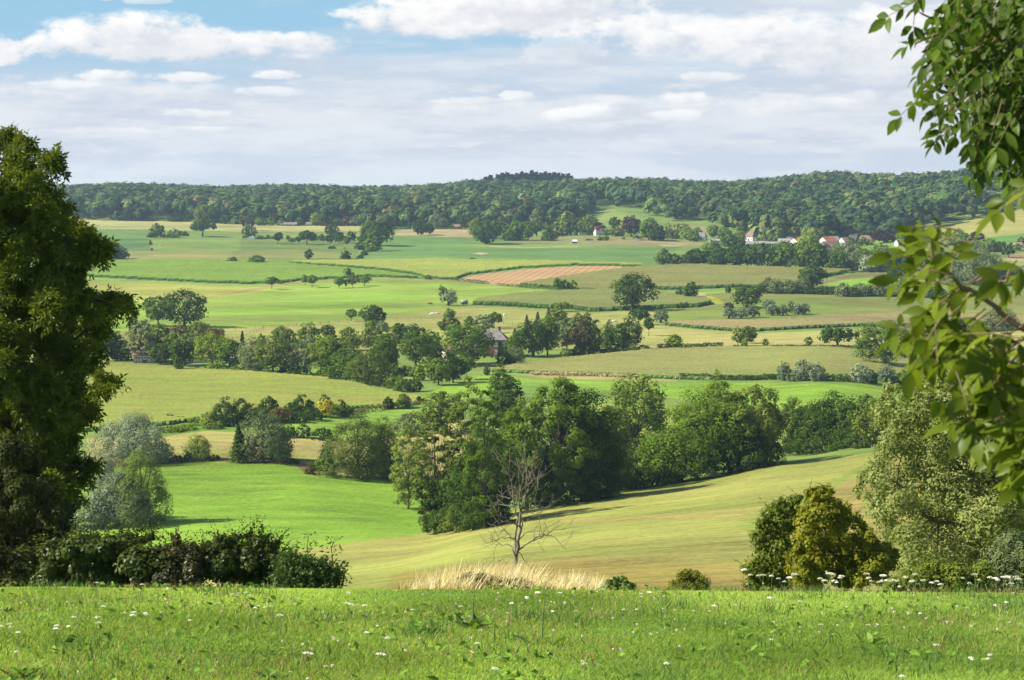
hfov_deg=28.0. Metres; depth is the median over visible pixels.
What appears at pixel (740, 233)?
broadleaf tree
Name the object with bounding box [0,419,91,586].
hawthorn bush
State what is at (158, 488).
willow tree
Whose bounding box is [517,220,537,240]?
broadleaf tree
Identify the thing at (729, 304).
shrub
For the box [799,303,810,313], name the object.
pollard willow
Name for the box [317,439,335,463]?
willow tree
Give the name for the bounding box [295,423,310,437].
shrub
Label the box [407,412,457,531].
poplar tree
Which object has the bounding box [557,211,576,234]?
broadleaf tree
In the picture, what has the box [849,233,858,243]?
town house
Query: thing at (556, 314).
broadleaf tree
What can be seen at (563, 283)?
bushy tree
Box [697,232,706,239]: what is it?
bungalow
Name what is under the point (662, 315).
pollard willow
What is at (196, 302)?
broadleaf tree
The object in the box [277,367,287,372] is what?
shrub
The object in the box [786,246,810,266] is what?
bushy tree
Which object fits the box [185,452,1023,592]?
mown hillside
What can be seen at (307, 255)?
fruit tree
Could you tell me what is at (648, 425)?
bushy tree
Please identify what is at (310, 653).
umbel flower
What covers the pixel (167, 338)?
broadleaf tree
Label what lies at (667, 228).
bushy tree
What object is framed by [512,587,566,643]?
dock plant
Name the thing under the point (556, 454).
ash tree
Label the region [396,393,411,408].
bushy tree
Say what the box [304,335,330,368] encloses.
broadleaf tree
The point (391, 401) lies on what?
shrub
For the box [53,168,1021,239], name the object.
forest
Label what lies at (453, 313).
bushy tree
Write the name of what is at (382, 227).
broadleaf tree
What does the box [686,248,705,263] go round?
broadleaf tree
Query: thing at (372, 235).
bushy tree
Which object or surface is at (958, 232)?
bushy tree
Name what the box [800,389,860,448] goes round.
broadleaf tree
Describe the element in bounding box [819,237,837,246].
orange roof house
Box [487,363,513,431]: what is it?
broadleaf tree
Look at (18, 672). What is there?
dock plant
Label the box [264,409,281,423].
shrub
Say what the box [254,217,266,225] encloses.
bushy tree
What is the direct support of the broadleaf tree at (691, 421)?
on the ground at (634, 208)
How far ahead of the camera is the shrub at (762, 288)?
978.75 m
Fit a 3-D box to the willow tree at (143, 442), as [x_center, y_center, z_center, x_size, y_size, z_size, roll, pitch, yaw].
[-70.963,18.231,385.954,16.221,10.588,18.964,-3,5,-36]
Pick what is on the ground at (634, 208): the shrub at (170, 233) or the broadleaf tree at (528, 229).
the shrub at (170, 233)
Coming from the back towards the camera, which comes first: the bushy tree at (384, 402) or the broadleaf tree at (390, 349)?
the broadleaf tree at (390, 349)
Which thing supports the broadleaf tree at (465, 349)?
on the farmyard
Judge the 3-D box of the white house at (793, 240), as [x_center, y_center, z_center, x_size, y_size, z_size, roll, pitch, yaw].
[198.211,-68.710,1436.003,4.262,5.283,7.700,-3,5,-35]
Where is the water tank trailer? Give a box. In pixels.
[461,300,469,304]
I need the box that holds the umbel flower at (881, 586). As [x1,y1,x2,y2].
[869,580,892,596]
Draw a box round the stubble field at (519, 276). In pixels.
[459,265,629,285]
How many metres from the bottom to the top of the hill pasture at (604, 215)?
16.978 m
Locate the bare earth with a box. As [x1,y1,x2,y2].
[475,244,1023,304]
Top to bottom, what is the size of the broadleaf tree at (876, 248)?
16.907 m
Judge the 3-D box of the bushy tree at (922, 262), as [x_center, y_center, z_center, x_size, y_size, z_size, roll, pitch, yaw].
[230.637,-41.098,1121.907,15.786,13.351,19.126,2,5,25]
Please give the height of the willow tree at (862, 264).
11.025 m
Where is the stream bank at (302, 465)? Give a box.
[99,457,321,476]
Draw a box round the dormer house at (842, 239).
[839,237,855,245]
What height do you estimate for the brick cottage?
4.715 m
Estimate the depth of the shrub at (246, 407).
444.95 m
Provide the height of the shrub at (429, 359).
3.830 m
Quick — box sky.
[0,0,1013,186]
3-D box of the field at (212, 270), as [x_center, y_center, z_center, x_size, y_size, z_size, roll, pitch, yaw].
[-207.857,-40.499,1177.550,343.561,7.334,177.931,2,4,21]
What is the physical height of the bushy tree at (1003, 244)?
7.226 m
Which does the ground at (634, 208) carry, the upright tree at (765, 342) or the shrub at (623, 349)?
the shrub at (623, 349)
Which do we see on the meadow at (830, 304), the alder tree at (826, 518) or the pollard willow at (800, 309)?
the pollard willow at (800, 309)
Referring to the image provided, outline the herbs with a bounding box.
[0,580,1023,679]
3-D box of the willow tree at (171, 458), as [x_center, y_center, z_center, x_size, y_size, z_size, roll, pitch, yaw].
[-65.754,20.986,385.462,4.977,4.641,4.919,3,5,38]
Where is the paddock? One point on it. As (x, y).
(1019, 263)
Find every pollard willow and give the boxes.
[439,288,457,304]
[653,310,668,322]
[722,307,735,317]
[733,307,747,317]
[745,304,761,317]
[762,299,776,307]
[765,304,779,315]
[775,361,791,380]
[777,304,789,315]
[779,395,807,423]
[791,303,805,314]
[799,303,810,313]
[877,363,896,382]
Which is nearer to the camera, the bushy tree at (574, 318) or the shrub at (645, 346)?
the shrub at (645, 346)
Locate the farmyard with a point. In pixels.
(481, 366)
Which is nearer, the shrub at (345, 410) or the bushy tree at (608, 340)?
the shrub at (345, 410)
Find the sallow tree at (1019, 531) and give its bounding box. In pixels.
[984,493,1023,559]
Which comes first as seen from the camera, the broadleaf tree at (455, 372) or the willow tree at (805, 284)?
the broadleaf tree at (455, 372)
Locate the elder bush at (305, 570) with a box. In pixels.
[261,531,354,588]
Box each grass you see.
[395,558,615,590]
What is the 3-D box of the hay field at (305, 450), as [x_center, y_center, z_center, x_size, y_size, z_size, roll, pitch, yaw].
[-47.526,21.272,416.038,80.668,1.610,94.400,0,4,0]
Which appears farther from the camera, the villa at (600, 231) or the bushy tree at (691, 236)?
the villa at (600, 231)
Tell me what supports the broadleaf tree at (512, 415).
on the mown hillside
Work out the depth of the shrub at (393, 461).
371.31 m
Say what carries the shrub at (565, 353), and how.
on the ground at (634, 208)
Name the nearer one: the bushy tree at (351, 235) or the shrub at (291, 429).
the shrub at (291, 429)
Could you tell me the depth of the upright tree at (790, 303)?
835.40 m
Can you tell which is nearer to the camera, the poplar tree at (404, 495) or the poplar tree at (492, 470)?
the poplar tree at (492, 470)
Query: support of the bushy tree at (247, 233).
on the ground at (634, 208)
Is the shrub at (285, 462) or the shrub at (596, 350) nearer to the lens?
the shrub at (285, 462)
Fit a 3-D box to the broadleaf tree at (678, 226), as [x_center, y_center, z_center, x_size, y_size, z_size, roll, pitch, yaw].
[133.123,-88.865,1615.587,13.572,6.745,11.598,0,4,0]
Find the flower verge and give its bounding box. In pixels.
[707,296,723,303]
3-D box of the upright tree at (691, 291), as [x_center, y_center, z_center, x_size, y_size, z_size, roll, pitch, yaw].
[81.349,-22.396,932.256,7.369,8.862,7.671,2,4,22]
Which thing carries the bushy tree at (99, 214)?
on the upland pasture at (106, 223)
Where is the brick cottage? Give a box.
[132,347,157,362]
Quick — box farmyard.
[396,363,496,373]
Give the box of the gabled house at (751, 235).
[745,231,758,240]
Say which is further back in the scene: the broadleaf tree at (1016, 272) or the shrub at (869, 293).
the broadleaf tree at (1016, 272)
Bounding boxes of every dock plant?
[0,658,55,678]
[254,667,288,679]
[397,621,432,633]
[416,619,444,632]
[448,576,494,628]
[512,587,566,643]
[732,627,762,639]
[853,629,887,644]
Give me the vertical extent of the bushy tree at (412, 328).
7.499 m
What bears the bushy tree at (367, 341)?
on the grazed pasture at (515, 316)
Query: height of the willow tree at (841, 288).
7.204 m
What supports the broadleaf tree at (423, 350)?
on the farmyard
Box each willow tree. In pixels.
[71,492,112,530]
[80,409,175,466]
[85,455,117,515]
[87,467,149,526]
[107,446,172,524]
[111,487,154,528]
[149,440,175,463]
[181,333,204,356]
[181,433,212,460]
[227,407,297,463]
[236,335,264,370]
[265,422,293,460]
[281,339,313,373]
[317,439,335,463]
[321,413,391,480]
[342,350,392,383]
[366,415,401,479]
[398,365,412,376]
[427,213,448,228]
[506,345,525,363]
[758,276,775,292]
[767,278,785,293]
[779,279,796,293]
[788,279,803,293]
[792,358,812,381]
[798,277,811,293]
[805,361,828,381]
[831,241,853,262]
[834,283,852,296]
[842,242,864,264]
[849,362,872,382]
[852,283,869,295]
[856,253,882,271]
[869,285,886,296]
[889,280,903,296]
[942,244,1006,284]
[980,307,1019,331]
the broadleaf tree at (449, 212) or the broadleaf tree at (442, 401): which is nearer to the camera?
the broadleaf tree at (442, 401)
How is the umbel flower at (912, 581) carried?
on the grass slope
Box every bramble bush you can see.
[151,516,227,588]
[455,569,532,589]
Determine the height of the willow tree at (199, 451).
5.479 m
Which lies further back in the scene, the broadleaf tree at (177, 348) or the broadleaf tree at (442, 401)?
the broadleaf tree at (177, 348)
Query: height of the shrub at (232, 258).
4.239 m
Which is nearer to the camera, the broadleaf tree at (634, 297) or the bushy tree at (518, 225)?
the broadleaf tree at (634, 297)
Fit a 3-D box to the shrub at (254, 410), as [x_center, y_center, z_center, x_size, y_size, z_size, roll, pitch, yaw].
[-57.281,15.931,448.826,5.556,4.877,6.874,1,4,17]
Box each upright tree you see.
[173,356,183,368]
[413,364,425,380]
[682,281,698,295]
[725,286,731,292]
[741,337,747,345]
[761,338,768,344]
[787,226,798,236]
[787,301,795,312]
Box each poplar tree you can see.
[388,425,432,508]
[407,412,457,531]
[442,375,494,521]
[460,390,504,528]
[603,372,672,460]
[704,369,729,413]
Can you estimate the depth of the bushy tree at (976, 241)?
1313.25 m
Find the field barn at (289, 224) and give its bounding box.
[281,222,297,225]
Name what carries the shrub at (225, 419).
on the wet meadow at (327, 422)
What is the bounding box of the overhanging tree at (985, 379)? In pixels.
[865,0,1023,508]
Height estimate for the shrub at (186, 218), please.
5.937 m
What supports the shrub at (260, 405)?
on the ground at (634, 208)
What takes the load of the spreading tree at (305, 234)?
on the orchard meadow at (265, 244)
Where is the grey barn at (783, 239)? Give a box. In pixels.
[778,238,790,243]
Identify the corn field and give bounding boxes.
[40,363,424,430]
[289,258,642,278]
[473,288,710,311]
[492,345,1023,379]
[520,263,849,289]
[665,312,1023,331]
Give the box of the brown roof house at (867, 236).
[859,234,871,241]
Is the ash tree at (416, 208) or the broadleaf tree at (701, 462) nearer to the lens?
the broadleaf tree at (701, 462)
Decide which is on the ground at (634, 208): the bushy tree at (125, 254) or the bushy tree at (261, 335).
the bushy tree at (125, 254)
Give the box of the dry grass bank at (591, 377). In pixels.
[519,373,675,380]
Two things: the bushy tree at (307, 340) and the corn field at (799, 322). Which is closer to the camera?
the bushy tree at (307, 340)
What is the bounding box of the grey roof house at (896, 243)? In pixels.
[894,239,902,245]
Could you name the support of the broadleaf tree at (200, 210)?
on the upland pasture at (106, 223)
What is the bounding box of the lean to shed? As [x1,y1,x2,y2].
[825,244,832,249]
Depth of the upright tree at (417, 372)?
547.39 m
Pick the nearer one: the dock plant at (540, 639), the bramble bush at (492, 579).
the dock plant at (540, 639)
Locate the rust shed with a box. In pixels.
[453,224,461,228]
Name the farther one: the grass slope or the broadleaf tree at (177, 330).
the broadleaf tree at (177, 330)
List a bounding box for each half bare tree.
[239,215,254,226]
[803,337,812,344]
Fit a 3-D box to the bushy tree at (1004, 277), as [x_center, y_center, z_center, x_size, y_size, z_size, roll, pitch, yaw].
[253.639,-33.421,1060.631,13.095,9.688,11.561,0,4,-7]
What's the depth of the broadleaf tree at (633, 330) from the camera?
645.28 m
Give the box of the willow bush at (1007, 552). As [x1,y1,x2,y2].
[969,528,1023,592]
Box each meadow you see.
[69,461,446,550]
[123,238,1023,448]
[164,405,450,437]
[241,238,358,257]
[364,235,682,263]
[423,276,940,410]
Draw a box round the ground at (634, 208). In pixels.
[30,198,1023,586]
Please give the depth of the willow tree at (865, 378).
546.76 m
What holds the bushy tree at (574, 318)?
on the grazed pasture at (515, 316)
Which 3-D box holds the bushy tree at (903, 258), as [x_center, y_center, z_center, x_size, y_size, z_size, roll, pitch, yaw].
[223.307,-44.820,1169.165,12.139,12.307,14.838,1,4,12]
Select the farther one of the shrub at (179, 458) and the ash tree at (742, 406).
the shrub at (179, 458)
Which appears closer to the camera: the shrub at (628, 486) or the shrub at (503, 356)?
the shrub at (628, 486)
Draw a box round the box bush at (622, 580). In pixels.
[602,575,636,589]
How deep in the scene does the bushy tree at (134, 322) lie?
728.05 m
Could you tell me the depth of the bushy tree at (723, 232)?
1483.06 m
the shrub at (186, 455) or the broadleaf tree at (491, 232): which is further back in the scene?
the broadleaf tree at (491, 232)
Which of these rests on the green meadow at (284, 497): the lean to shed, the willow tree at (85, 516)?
the willow tree at (85, 516)
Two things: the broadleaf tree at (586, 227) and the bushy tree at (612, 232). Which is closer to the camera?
the bushy tree at (612, 232)
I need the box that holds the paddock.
[995,253,1023,271]
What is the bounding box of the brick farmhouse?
[468,327,507,355]
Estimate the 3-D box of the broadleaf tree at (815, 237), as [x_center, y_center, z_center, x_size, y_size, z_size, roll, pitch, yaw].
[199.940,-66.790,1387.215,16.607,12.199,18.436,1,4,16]
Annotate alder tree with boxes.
[733,486,803,590]
[782,479,902,591]
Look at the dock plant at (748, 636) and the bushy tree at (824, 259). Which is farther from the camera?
the bushy tree at (824, 259)
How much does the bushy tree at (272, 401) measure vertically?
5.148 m
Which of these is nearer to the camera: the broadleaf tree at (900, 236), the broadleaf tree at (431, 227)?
the broadleaf tree at (900, 236)
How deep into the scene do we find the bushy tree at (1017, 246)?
1306.34 m
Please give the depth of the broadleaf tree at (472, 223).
1537.13 m
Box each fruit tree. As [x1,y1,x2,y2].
[142,296,152,309]
[265,276,279,288]
[272,232,282,240]
[301,275,307,285]
[304,249,313,258]
[306,274,318,282]
[325,234,334,244]
[333,277,344,285]
[342,268,350,276]
[343,238,349,245]
[345,309,356,320]
[347,275,359,287]
[458,357,475,376]
[553,277,561,289]
[643,317,653,335]
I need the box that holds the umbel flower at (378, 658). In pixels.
[375,653,385,672]
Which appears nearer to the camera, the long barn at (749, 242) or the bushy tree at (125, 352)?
the bushy tree at (125, 352)
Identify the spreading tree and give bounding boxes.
[190,218,216,236]
[298,230,316,244]
[359,275,371,285]
[487,311,502,327]
[549,301,573,309]
[628,307,650,322]
[817,326,859,345]
[1001,248,1016,257]
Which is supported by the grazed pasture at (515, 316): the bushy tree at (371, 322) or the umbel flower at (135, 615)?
the bushy tree at (371, 322)
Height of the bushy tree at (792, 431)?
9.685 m
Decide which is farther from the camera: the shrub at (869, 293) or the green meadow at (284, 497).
the shrub at (869, 293)
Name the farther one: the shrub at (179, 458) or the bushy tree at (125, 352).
the bushy tree at (125, 352)
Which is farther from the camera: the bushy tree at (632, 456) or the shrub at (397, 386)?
the shrub at (397, 386)
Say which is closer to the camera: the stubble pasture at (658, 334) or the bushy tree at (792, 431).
the bushy tree at (792, 431)
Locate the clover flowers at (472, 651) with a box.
[1,578,1021,679]
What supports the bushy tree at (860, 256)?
on the ground at (634, 208)
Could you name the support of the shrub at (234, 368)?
on the orchard lawn at (202, 365)
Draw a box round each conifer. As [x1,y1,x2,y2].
[228,424,250,462]
[239,331,244,350]
[523,315,531,340]
[535,312,539,323]
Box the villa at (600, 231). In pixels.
[593,226,603,235]
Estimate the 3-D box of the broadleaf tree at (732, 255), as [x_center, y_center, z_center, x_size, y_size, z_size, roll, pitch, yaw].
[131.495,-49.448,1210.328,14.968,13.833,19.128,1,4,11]
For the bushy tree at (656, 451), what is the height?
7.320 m
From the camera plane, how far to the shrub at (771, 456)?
324.60 m
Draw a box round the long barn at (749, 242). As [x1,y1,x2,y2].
[746,241,765,246]
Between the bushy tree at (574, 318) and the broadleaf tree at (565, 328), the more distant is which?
the bushy tree at (574, 318)
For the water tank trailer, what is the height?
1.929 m
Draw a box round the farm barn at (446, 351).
[438,345,456,359]
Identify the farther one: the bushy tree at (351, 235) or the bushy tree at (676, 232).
the bushy tree at (676, 232)
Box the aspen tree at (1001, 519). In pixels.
[851,369,1023,576]
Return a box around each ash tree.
[0,122,143,545]
[125,320,154,354]
[142,295,172,323]
[320,213,333,222]
[398,205,419,225]
[437,314,460,330]
[512,374,606,504]
[529,209,546,236]
[570,318,597,349]
[608,217,620,226]
[715,383,789,451]
[723,390,757,469]
[731,326,744,343]
[948,315,962,325]
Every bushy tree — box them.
[91,212,105,217]
[109,330,124,360]
[112,339,132,361]
[113,245,129,258]
[127,315,138,330]
[137,319,154,330]
[148,223,164,237]
[165,211,185,221]
[203,326,225,340]
[219,215,231,223]
[241,224,257,237]
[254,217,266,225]
[257,333,266,345]
[259,395,278,411]
[265,217,275,225]
[271,325,291,339]
[278,328,298,349]
[295,217,305,225]
[296,321,321,342]
[299,336,316,349]
[313,396,337,416]
[319,394,330,404]
[329,218,342,225]
[339,327,358,339]
[340,250,351,258]
[341,216,350,225]
[346,231,355,240]
[348,214,361,225]
[357,234,364,240]
[357,328,376,346]
[362,319,379,330]
[364,228,383,250]
[374,320,388,334]
[382,396,393,408]
[385,362,399,375]
[386,216,397,226]
[388,325,403,344]
[390,323,404,332]
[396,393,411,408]
[398,219,407,226]
[398,323,426,343]
[408,376,423,391]
[428,338,446,362]
[435,467,470,530]
[438,284,446,295]
[442,445,503,530]
[443,309,455,317]
[446,322,460,335]
[463,316,473,326]
[483,365,490,374]
[498,224,512,238]
[508,219,524,240]
[541,222,552,234]
[553,415,627,501]
[558,279,570,289]
[559,224,571,234]
[567,217,581,234]
[567,280,577,288]
[570,312,587,335]
[582,311,592,322]
[586,319,603,349]
[593,222,605,233]
[600,324,614,347]
[604,319,615,338]
[609,226,621,235]
[613,331,629,348]
[614,384,634,446]
[618,222,624,235]
[627,433,653,459]
[638,440,685,483]
[641,389,663,429]
[653,248,672,264]
[657,225,665,239]
[663,223,673,238]
[669,253,680,263]
[671,228,679,238]
[675,289,682,294]
[677,252,697,263]
[686,232,700,240]
[693,227,702,232]
[705,255,715,263]
[714,436,767,474]
[717,227,732,238]
[736,237,746,247]
[754,236,773,241]
[763,242,785,265]
[771,234,782,241]
[778,423,809,453]
[781,229,788,237]
[784,402,832,453]
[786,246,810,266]
[813,249,832,266]
[825,246,847,267]
[832,230,842,237]
[844,258,859,270]
[853,246,873,270]
[856,393,875,408]
[857,236,868,245]
[875,263,890,271]
[896,251,904,269]
[921,256,930,270]
[940,233,956,244]
[943,259,964,280]
[952,228,967,240]
[962,317,976,328]
[968,239,979,249]
[993,241,1008,251]
[998,270,1013,282]
[1012,243,1020,250]
[1016,237,1023,243]
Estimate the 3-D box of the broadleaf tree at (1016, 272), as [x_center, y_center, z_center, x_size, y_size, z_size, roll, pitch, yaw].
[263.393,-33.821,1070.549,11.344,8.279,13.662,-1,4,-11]
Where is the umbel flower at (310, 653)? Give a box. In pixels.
[302,652,312,667]
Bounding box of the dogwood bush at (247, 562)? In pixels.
[190,509,304,588]
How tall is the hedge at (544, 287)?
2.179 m
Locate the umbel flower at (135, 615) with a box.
[129,611,147,621]
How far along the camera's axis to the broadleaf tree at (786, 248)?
1189.15 m
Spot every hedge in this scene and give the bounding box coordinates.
[16,508,198,587]
[351,400,420,414]
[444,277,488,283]
[496,283,537,288]
[515,284,593,289]
[657,342,723,347]
[678,372,777,379]
[733,344,881,345]
[822,375,852,381]
[891,377,925,384]
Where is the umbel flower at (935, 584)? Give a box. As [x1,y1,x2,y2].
[929,580,941,593]
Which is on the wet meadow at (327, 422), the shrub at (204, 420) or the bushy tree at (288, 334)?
the shrub at (204, 420)
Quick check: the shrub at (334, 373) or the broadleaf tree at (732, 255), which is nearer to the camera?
the shrub at (334, 373)
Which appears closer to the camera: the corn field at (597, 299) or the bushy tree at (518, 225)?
the corn field at (597, 299)
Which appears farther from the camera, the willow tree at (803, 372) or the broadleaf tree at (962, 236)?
the broadleaf tree at (962, 236)
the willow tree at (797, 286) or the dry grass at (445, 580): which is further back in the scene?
the willow tree at (797, 286)
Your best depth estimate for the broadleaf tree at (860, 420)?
351.08 m
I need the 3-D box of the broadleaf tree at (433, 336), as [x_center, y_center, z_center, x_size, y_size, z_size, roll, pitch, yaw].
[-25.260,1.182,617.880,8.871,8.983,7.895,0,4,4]
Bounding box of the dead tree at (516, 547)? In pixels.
[478,434,574,573]
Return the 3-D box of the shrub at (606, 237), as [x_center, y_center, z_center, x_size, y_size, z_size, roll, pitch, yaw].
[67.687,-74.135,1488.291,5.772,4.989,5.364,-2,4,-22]
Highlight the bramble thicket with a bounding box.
[880,557,1001,592]
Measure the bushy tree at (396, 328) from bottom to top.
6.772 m
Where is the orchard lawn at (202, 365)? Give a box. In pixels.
[180,361,324,375]
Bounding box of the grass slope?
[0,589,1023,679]
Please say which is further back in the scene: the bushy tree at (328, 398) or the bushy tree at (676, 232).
the bushy tree at (676, 232)
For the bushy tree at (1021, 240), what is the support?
on the ground at (634, 208)
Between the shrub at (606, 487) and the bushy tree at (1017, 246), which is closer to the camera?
the shrub at (606, 487)
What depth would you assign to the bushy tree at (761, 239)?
1465.63 m
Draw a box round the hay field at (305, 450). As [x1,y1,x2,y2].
[88,420,474,478]
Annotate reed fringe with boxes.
[529,371,679,378]
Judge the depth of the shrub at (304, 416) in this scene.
448.25 m
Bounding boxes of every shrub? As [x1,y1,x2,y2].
[112,242,122,258]
[157,425,181,432]
[164,228,181,237]
[171,455,186,462]
[176,424,198,431]
[177,216,189,221]
[184,417,200,422]
[184,452,192,460]
[198,411,213,425]
[201,419,223,429]
[204,363,222,368]
[207,454,220,460]
[208,396,241,426]
[211,216,219,222]
[226,257,237,260]
[229,365,243,369]
[229,398,253,424]
[240,402,261,421]
[246,255,265,262]
[251,403,268,419]
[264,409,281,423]
[270,407,296,422]
[273,460,291,464]
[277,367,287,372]
[284,424,296,437]
[285,412,310,422]
[286,393,315,415]
[287,458,298,463]
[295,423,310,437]
[301,372,319,375]
[302,408,323,420]
[303,465,314,474]
[310,427,337,440]
[310,460,321,469]
[314,453,336,475]
[316,367,335,375]
[321,372,336,376]
[327,370,350,379]
[332,400,349,415]
[338,407,354,417]
[354,240,367,249]
[375,378,387,386]
[381,374,400,388]
[383,397,393,409]
[386,410,431,437]
[386,450,404,478]
[393,374,409,391]
[408,366,416,376]
[417,488,455,534]
[424,355,433,367]
[434,501,479,532]
[443,355,457,363]
[462,486,515,527]
[495,350,511,363]
[501,229,523,240]
[514,456,564,510]
[535,468,598,505]
[541,232,557,240]
[549,223,562,234]
[560,348,571,356]
[573,344,589,354]
[580,469,621,499]
[587,346,603,353]
[598,446,640,490]
[601,234,609,239]
[603,347,618,352]
[613,347,628,351]
[618,464,652,489]
[627,345,639,349]
[632,461,671,487]
[637,345,651,348]
[723,302,733,307]
[750,434,787,467]
[755,283,765,293]
[786,370,800,381]
[786,430,853,454]
[805,285,815,293]
[813,287,822,294]
[822,287,835,294]
[825,261,838,267]
[826,428,882,448]
[847,286,860,296]
[862,284,877,296]
[867,368,878,383]
[895,369,908,383]
[927,286,947,296]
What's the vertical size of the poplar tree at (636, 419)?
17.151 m
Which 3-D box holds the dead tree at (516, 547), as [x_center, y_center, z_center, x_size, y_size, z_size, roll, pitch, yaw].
[0.284,3.219,38.397,1.892,3.036,1.436,0,4,0]
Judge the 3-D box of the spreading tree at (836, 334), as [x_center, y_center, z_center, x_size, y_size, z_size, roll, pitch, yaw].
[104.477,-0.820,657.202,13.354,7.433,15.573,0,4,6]
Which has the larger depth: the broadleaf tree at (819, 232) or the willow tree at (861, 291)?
the broadleaf tree at (819, 232)
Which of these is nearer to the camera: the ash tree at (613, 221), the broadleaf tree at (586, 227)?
the broadleaf tree at (586, 227)
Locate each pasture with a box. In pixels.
[14,217,360,232]
[25,305,706,361]
[26,277,551,332]
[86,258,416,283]
[394,229,703,245]
[592,207,720,231]
[617,325,1023,347]
[940,209,1023,242]
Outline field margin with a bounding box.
[31,362,172,366]
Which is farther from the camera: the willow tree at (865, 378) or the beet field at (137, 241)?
the beet field at (137, 241)
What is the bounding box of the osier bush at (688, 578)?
[664,568,711,590]
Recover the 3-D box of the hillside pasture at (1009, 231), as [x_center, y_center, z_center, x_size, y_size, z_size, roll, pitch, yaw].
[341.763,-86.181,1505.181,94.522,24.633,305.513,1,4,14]
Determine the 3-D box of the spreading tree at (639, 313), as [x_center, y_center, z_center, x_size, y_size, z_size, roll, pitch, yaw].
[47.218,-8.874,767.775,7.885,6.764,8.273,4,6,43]
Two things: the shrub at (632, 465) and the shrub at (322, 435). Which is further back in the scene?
the shrub at (322, 435)
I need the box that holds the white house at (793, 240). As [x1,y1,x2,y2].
[790,238,800,243]
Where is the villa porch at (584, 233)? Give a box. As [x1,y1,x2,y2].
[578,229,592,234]
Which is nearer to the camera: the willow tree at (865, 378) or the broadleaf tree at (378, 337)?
the willow tree at (865, 378)
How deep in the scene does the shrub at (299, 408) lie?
459.70 m
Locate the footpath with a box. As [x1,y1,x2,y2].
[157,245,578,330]
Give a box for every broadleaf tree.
[99,201,124,218]
[100,329,117,356]
[143,323,169,356]
[146,343,172,363]
[155,288,208,326]
[162,332,179,362]
[168,324,191,335]
[168,333,199,365]
[186,321,209,340]
[191,331,226,364]
[192,204,215,220]
[211,338,244,367]
[252,333,290,371]
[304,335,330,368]
[310,212,324,225]
[315,334,352,369]
[320,324,335,336]
[324,224,338,233]
[327,339,344,369]
[328,345,364,376]
[333,229,343,242]
[343,334,361,348]
[357,304,386,325]
[359,220,395,243]
[360,220,374,234]
[368,337,399,374]
[369,339,399,359]
[370,333,395,345]
[398,330,435,365]
[411,219,430,234]
[414,329,440,355]
[418,390,466,434]
[423,357,452,384]
[427,223,435,233]
[438,210,453,224]
[438,357,466,382]
[439,323,495,365]
[457,214,472,228]
[466,216,486,237]
[472,220,502,243]
[472,314,493,329]
[476,435,526,522]
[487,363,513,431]
[490,375,525,440]
[491,216,509,238]
[492,396,556,507]
[503,336,527,353]
[510,319,554,356]
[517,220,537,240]
[535,316,561,355]
[545,306,569,324]
[545,388,628,494]
[552,318,579,347]
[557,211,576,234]
[577,214,597,234]
[595,405,635,480]
[610,271,659,309]
[610,316,644,347]
[621,215,640,236]
[633,424,721,482]
[639,217,659,239]
[663,377,762,474]
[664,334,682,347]
[665,434,728,480]
[666,400,709,445]
[673,223,688,229]
[678,226,693,239]
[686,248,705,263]
[694,250,711,263]
[700,239,721,251]
[701,413,763,472]
[706,224,719,236]
[709,247,730,264]
[719,234,737,246]
[722,234,737,247]
[723,245,744,264]
[730,284,762,307]
[733,230,746,240]
[735,243,758,264]
[741,326,757,342]
[746,241,772,265]
[752,401,786,455]
[765,240,804,266]
[794,235,827,265]
[795,232,819,245]
[798,263,828,286]
[800,226,823,240]
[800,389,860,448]
[808,243,828,266]
[827,402,868,447]
[846,397,895,447]
[852,319,911,364]
[866,242,891,265]
[871,229,896,242]
[885,268,906,284]
[887,251,905,265]
[896,235,906,238]
[950,232,971,244]
[970,231,985,240]
[974,238,1000,251]
[1009,268,1023,279]
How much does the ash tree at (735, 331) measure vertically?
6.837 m
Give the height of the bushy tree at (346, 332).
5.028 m
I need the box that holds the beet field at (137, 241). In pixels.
[49,229,150,250]
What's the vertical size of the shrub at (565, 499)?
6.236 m
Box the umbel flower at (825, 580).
[817,577,836,593]
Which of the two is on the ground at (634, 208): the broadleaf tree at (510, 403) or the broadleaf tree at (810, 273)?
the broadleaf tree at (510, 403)
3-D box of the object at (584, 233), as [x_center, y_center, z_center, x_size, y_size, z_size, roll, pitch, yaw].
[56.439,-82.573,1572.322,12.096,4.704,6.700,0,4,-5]
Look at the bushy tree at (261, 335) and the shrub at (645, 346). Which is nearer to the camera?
the shrub at (645, 346)
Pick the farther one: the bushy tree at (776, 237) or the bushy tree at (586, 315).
the bushy tree at (776, 237)
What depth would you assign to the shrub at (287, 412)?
447.64 m
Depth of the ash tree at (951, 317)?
776.78 m
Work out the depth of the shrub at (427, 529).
292.37 m
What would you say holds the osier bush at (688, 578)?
on the grass slope
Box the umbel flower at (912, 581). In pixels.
[895,579,916,595]
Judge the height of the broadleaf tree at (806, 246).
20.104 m
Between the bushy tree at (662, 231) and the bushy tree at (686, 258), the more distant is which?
the bushy tree at (662, 231)
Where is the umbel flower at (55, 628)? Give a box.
[53,625,70,634]
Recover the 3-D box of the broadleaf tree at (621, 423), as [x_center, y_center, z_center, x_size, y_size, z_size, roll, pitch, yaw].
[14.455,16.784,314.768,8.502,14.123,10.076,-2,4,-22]

